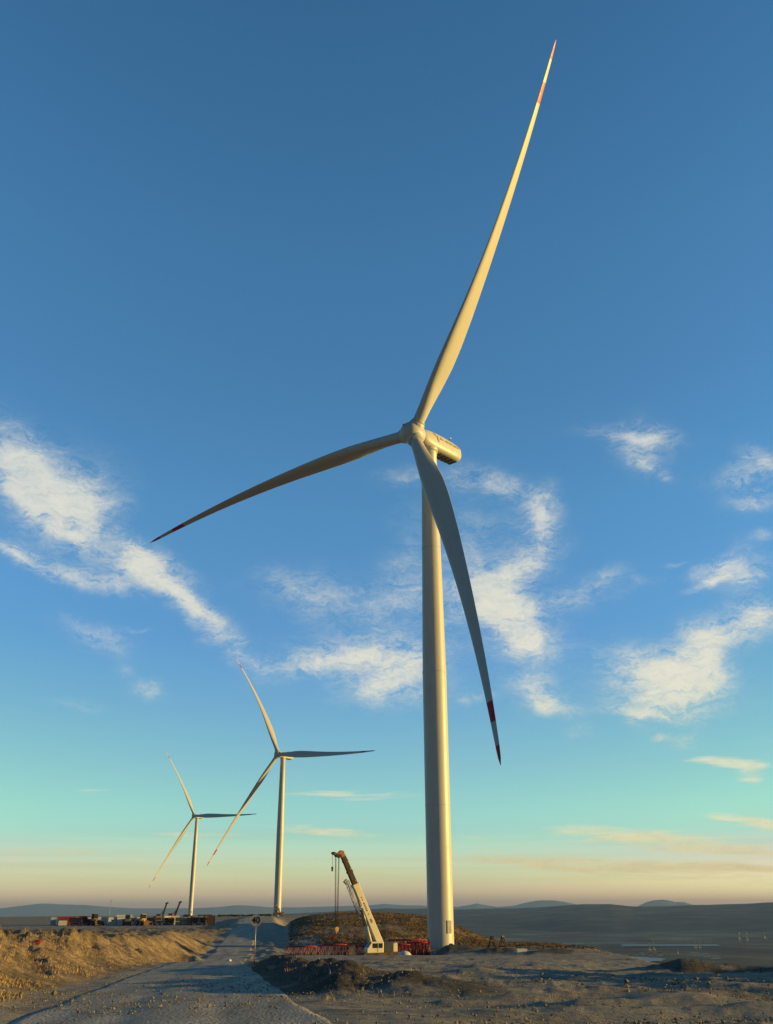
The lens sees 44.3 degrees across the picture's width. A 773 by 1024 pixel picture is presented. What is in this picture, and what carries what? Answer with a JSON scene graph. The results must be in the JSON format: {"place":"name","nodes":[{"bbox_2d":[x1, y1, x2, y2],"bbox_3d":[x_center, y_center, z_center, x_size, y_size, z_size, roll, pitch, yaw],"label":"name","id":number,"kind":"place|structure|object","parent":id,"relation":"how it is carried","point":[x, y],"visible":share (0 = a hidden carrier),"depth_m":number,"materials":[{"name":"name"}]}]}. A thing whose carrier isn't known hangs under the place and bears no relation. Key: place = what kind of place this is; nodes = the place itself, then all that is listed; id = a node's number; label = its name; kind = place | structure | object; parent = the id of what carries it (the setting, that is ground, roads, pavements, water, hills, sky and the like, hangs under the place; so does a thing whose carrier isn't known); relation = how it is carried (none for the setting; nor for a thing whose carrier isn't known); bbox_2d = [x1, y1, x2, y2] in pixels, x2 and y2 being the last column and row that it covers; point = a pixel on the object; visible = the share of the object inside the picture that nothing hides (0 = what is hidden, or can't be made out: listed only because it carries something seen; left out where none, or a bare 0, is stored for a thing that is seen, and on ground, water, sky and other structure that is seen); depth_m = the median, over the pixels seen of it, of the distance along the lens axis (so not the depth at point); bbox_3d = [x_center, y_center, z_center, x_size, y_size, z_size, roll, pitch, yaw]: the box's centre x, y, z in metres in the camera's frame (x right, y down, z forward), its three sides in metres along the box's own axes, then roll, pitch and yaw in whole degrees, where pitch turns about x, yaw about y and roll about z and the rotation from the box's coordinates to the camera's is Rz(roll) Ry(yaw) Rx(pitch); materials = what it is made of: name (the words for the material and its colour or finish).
{"place":"outdoors","nodes":[
{"label":"outdoors","id":0,"kind":"place"},
{"bbox_2d":[11,916,332,1023],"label":"road","id":1,"kind":"structure","parent":0,"point":[236,945],"depth_m":25.27,"materials":[{"name":"grey gravel"}]},
{"bbox_2d":[0,900,691,916],"bbox_3d":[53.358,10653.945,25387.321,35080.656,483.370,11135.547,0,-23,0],"label":"mountains","id":2,"kind":"structure","parent":0,"point":[50,910],"depth_m":25467.28,"materials":[{"name":"grey stone"}]},
{"bbox_2d":[0,914,772,1023],"bbox_3d":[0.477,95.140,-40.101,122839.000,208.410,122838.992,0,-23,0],"label":"ground","id":3,"kind":"structure","parent":0,"point":[743,959],"depth_m":48.55,"materials":[{"name":"brown soil"}]},
{"bbox_2d":[50,917,56,924],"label":"container","id":4,"kind":"object","parent":3,"relation":"on","point":[53,920],"visible":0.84,"depth_m":351.90,"materials":[{"name":"blue metal"}]},
{"bbox_2d":[58,921,66,924],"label":"container","id":5,"kind":"object","parent":3,"relation":"on","point":[62,922],"visible":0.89,"depth_m":348.84,"materials":[{"name":"white metal"}]},
{"bbox_2d":[57,916,78,924],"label":"container","id":6,"kind":"object","parent":3,"relation":"on","point":[63,918],"visible":0.45,"depth_m":355.26,"materials":[{"name":"red metal"}]},
{"bbox_2d":[69,916,87,925],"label":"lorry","id":7,"kind":"object","parent":3,"relation":"on","point":[80,920],"visible":1,"depth_m":341.06,"materials":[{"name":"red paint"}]},
{"bbox_2d":[0,928,190,1004],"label":"dry grass","id":8,"kind":"structure","parent":3,"relation":"on","point":[11,981],"depth_m":45.88,"materials":[{"name":"brown plant"}]},
{"bbox_2d":[87,914,104,925],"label":"wheel loader","id":9,"kind":"object","parent":3,"relation":"on","point":[93,920],"visible":1,"depth_m":339.36,"materials":[{"name":"brown paint"}]},
{"bbox_2d":[97,917,107,924],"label":"container","id":10,"kind":"object","parent":3,"relation":"on","point":[105,919],"visible":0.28,"depth_m":357.61,"materials":[{"name":"blue metal"}]},
{"bbox_2d":[107,917,116,924],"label":"site cabin","id":11,"kind":"object","parent":3,"relation":"on","point":[112,921],"visible":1,"depth_m":350.77,"materials":[{"name":"white metal"}]},
{"bbox_2d":[116,917,124,924],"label":"site cabin","id":12,"kind":"object","parent":3,"relation":"on","point":[120,920],"visible":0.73,"depth_m":351.24,"materials":[{"name":"white metal"}]},
{"bbox_2d":[122,915,131,925],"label":"wheel loader","id":13,"kind":"object","parent":3,"relation":"on","point":[127,921],"visible":1,"depth_m":340.50,"materials":[{"name":"grey paint"}]},
{"bbox_2d":[130,917,135,924],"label":"site cabin","id":14,"kind":"object","parent":3,"relation":"on","point":[133,919],"visible":0.42,"depth_m":352.68,"materials":[{"name":"white metal"}]},
{"bbox_2d":[135,914,152,925],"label":"wheel loader","id":15,"kind":"object","parent":3,"relation":"on","point":[141,921],"visible":1,"depth_m":337.75,"materials":[{"name":"yellow paint"}]},
{"bbox_2d":[147,916,162,924],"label":"lorry","id":16,"kind":"object","parent":3,"relation":"on","point":[155,920],"visible":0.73,"depth_m":346.92,"materials":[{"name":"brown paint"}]},
{"bbox_2d":[156,902,167,915],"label":"drilling rig","id":17,"kind":"object","parent":3,"relation":"on","point":[163,911],"visible":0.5,"depth_m":379.60,"materials":[{"name":"metal"}]},
{"bbox_2d":[158,916,169,924],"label":"lorry","id":18,"kind":"object","parent":3,"relation":"on","point":[165,920],"visible":0.66,"depth_m":350.12,"materials":[{"name":"white paint"}]},
{"bbox_2d":[166,917,174,924],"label":"lorry","id":19,"kind":"object","parent":3,"relation":"on","point":[171,920],"visible":0.88,"depth_m":348.38,"materials":[{"name":"red paint"}]},
{"bbox_2d":[168,901,181,915],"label":"drilling rig","id":20,"kind":"object","parent":3,"relation":"on","point":[175,912],"visible":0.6,"depth_m":381.44,"materials":[{"name":"red paint"}]},
{"bbox_2d":[175,917,183,924],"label":"crate stack","id":21,"kind":"object","parent":3,"relation":"on","point":[180,920],"visible":0.95,"depth_m":349.88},
{"bbox_2d":[184,917,194,924],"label":"crate stack","id":22,"kind":"object","parent":3,"relation":"on","point":[186,922],"visible":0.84,"depth_m":350.60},
{"bbox_2d":[187,916,198,924],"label":"lorry","id":23,"kind":"object","parent":3,"relation":"on","point":[193,919],"visible":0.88,"depth_m":348.52,"materials":[{"name":"grey paint"}]},
{"bbox_2d":[149,750,253,915],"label":"wind turbine","id":24,"kind":"object","parent":3,"relation":"on","point":[193,867],"visible":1,"depth_m":1020.58,"materials":[{"name":"paint"}]},
{"bbox_2d":[198,916,206,924],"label":"lorry","id":25,"kind":"object","parent":3,"relation":"on","point":[204,919],"visible":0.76,"depth_m":349.32,"materials":[{"name":"grey paint"}]},
{"bbox_2d":[207,915,214,924],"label":"container","id":26,"kind":"object","parent":3,"relation":"on","point":[210,919],"visible":0.89,"depth_m":346.33,"materials":[{"name":"brown metal"}]},
{"bbox_2d":[183,914,271,916],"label":"hedge scrub","id":27,"kind":"object","parent":3,"relation":"on","point":[234,915],"visible":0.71,"depth_m":642.32,"materials":[{"name":"plant"}]},
{"bbox_2d":[250,914,261,963],"bbox_3d":[-8.833,28.870,63.793,0.750,3.355,0.104,2,-23,-6],"label":"speed sign","id":28,"kind":"object","parent":3,"relation":"on","point":[255,920],"visible":1,"depth_m":64.22,"materials":[{"name":"metal"}]},
{"bbox_2d":[274,905,281,915],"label":"telehandler","id":29,"kind":"object","parent":3,"relation":"on","point":[280,913],"visible":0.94,"depth_m":594.10,"materials":[{"name":"brown paint"}]},
{"bbox_2d":[206,657,374,915],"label":"wind turbine","id":30,"kind":"object","parent":3,"relation":"on","point":[283,756],"visible":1,"depth_m":626.94,"materials":[{"name":"paint"}]},
{"bbox_2d":[286,945,321,955],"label":"lattice section","id":31,"kind":"object","parent":3,"relation":"on","point":[300,949],"visible":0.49,"depth_m":154.97,"materials":[{"name":"red paint"}]},
{"bbox_2d":[320,943,348,954],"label":"lattice section","id":32,"kind":"object","parent":3,"relation":"on","point":[334,947],"visible":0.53,"depth_m":152.28,"materials":[{"name":"red paint"}]},
{"bbox_2d":[272,953,420,999],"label":"verge grass","id":33,"kind":"structure","parent":3,"relation":"on","point":[334,989],"depth_m":27.45,"materials":[{"name":"brown plant"}]},
{"bbox_2d":[150,41,555,948],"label":"wind turbine","id":34,"kind":"object","parent":3,"relation":"on","point":[430,449],"visible":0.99,"depth_m":187.70,"materials":[{"name":"paint"}]},
{"bbox_2d":[318,850,398,954],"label":"mobile crane","id":35,"kind":"object","parent":3,"relation":"on","point":[378,946],"visible":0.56,"depth_m":146.46,"materials":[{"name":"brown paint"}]},
{"bbox_2d":[355,945,365,954],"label":"lattice section","id":36,"kind":"object","parent":3,"relation":"on","point":[357,948],"visible":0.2,"depth_m":151.05,"materials":[{"name":"red paint"}]},
{"bbox_2d":[0,933,770,1001],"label":"rubble","id":37,"kind":"object","parent":3,"relation":"on","point":[626,985],"visible":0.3,"depth_m":32.67,"materials":[{"name":"stone"}]},
{"bbox_2d":[0,937,772,1023],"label":"gravel","id":38,"kind":"structure","parent":3,"relation":"on","point":[676,1019],"depth_m":24.17,"materials":[{"name":"gravel"}]},
{"bbox_2d":[398,951,410,954],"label":"tank dome","id":39,"kind":"structure","parent":3,"relation":"on","point":[404,953],"depth_m":142.77,"materials":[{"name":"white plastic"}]},
{"bbox_2d":[397,943,411,954],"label":"lattice section","id":40,"kind":"object","parent":3,"relation":"on","point":[404,948],"visible":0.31,"depth_m":153.26,"materials":[{"name":"red paint"}]},
{"bbox_2d":[389,939,428,954],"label":"lattice section","id":41,"kind":"object","parent":3,"relation":"on","point":[410,940],"visible":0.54,"depth_m":159.00,"materials":[{"name":"red paint"}]},
{"bbox_2d":[407,941,429,954],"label":"lattice section","id":42,"kind":"object","parent":3,"relation":"on","point":[418,948],"visible":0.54,"depth_m":155.69,"materials":[{"name":"red paint"}]},
{"bbox_2d":[285,912,602,950],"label":"scrub","id":43,"kind":"object","parent":3,"relation":"on","point":[473,942],"visible":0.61,"depth_m":203.96,"materials":[{"name":"brown plant"}]},
{"bbox_2d":[487,936,496,947],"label":"timber trestle","id":44,"kind":"object","parent":3,"relation":"on","point":[491,939],"visible":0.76,"depth_m":152.16,"materials":[{"name":"brown paint"}]},
{"bbox_2d":[498,936,507,947],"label":"timber trestle","id":45,"kind":"object","parent":3,"relation":"on","point":[503,941],"visible":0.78,"depth_m":152.72,"materials":[{"name":"brown paint"}]},
{"bbox_2d":[621,944,721,946],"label":"greenhouse","id":46,"kind":"object","parent":3,"relation":"on","point":[667,945],"visible":0.98,"depth_m":3557.73,"materials":[{"name":"grey"}]},
{"bbox_2d":[690,952,701,955],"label":"house","id":47,"kind":"structure","parent":3,"relation":"on","point":[695,953],"depth_m":2931.98,"materials":[{"name":"paint"}]},
{"bbox_2d":[702,953,710,956],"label":"house","id":48,"kind":"structure","parent":3,"relation":"on","point":[706,954],"depth_m":2822.07,"materials":[{"name":"paint"}]},
{"bbox_2d":[710,955,720,958],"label":"house","id":49,"kind":"structure","parent":3,"relation":"on","point":[714,956],"depth_m":2711.16,"materials":[{"name":"paint"}]},
{"bbox_2d":[0,0,772,907],"label":"sky","id":50,"kind":"structure","parent":0,"point":[243,243],"materials":[{"name":"blue"}]},
{"bbox_2d":[515,949,526,952],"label":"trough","id":51,"kind":"object","parent":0,"point":[520,950],"visible":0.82,"depth_m":136.79,"materials":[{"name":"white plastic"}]},
{"bbox_2d":[271,902,772,932],"bbox_3d":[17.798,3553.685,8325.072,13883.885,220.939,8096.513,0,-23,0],"label":"hills","id":52,"kind":"structure","parent":0,"point":[606,918],"depth_m":6544.54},
{"bbox_2d":[634,957,664,961],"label":"water","id":53,"kind":"structure","parent":0,"point":[648,959],"depth_m":2587.27,"materials":[{"name":"blue liquid"}]}
]}

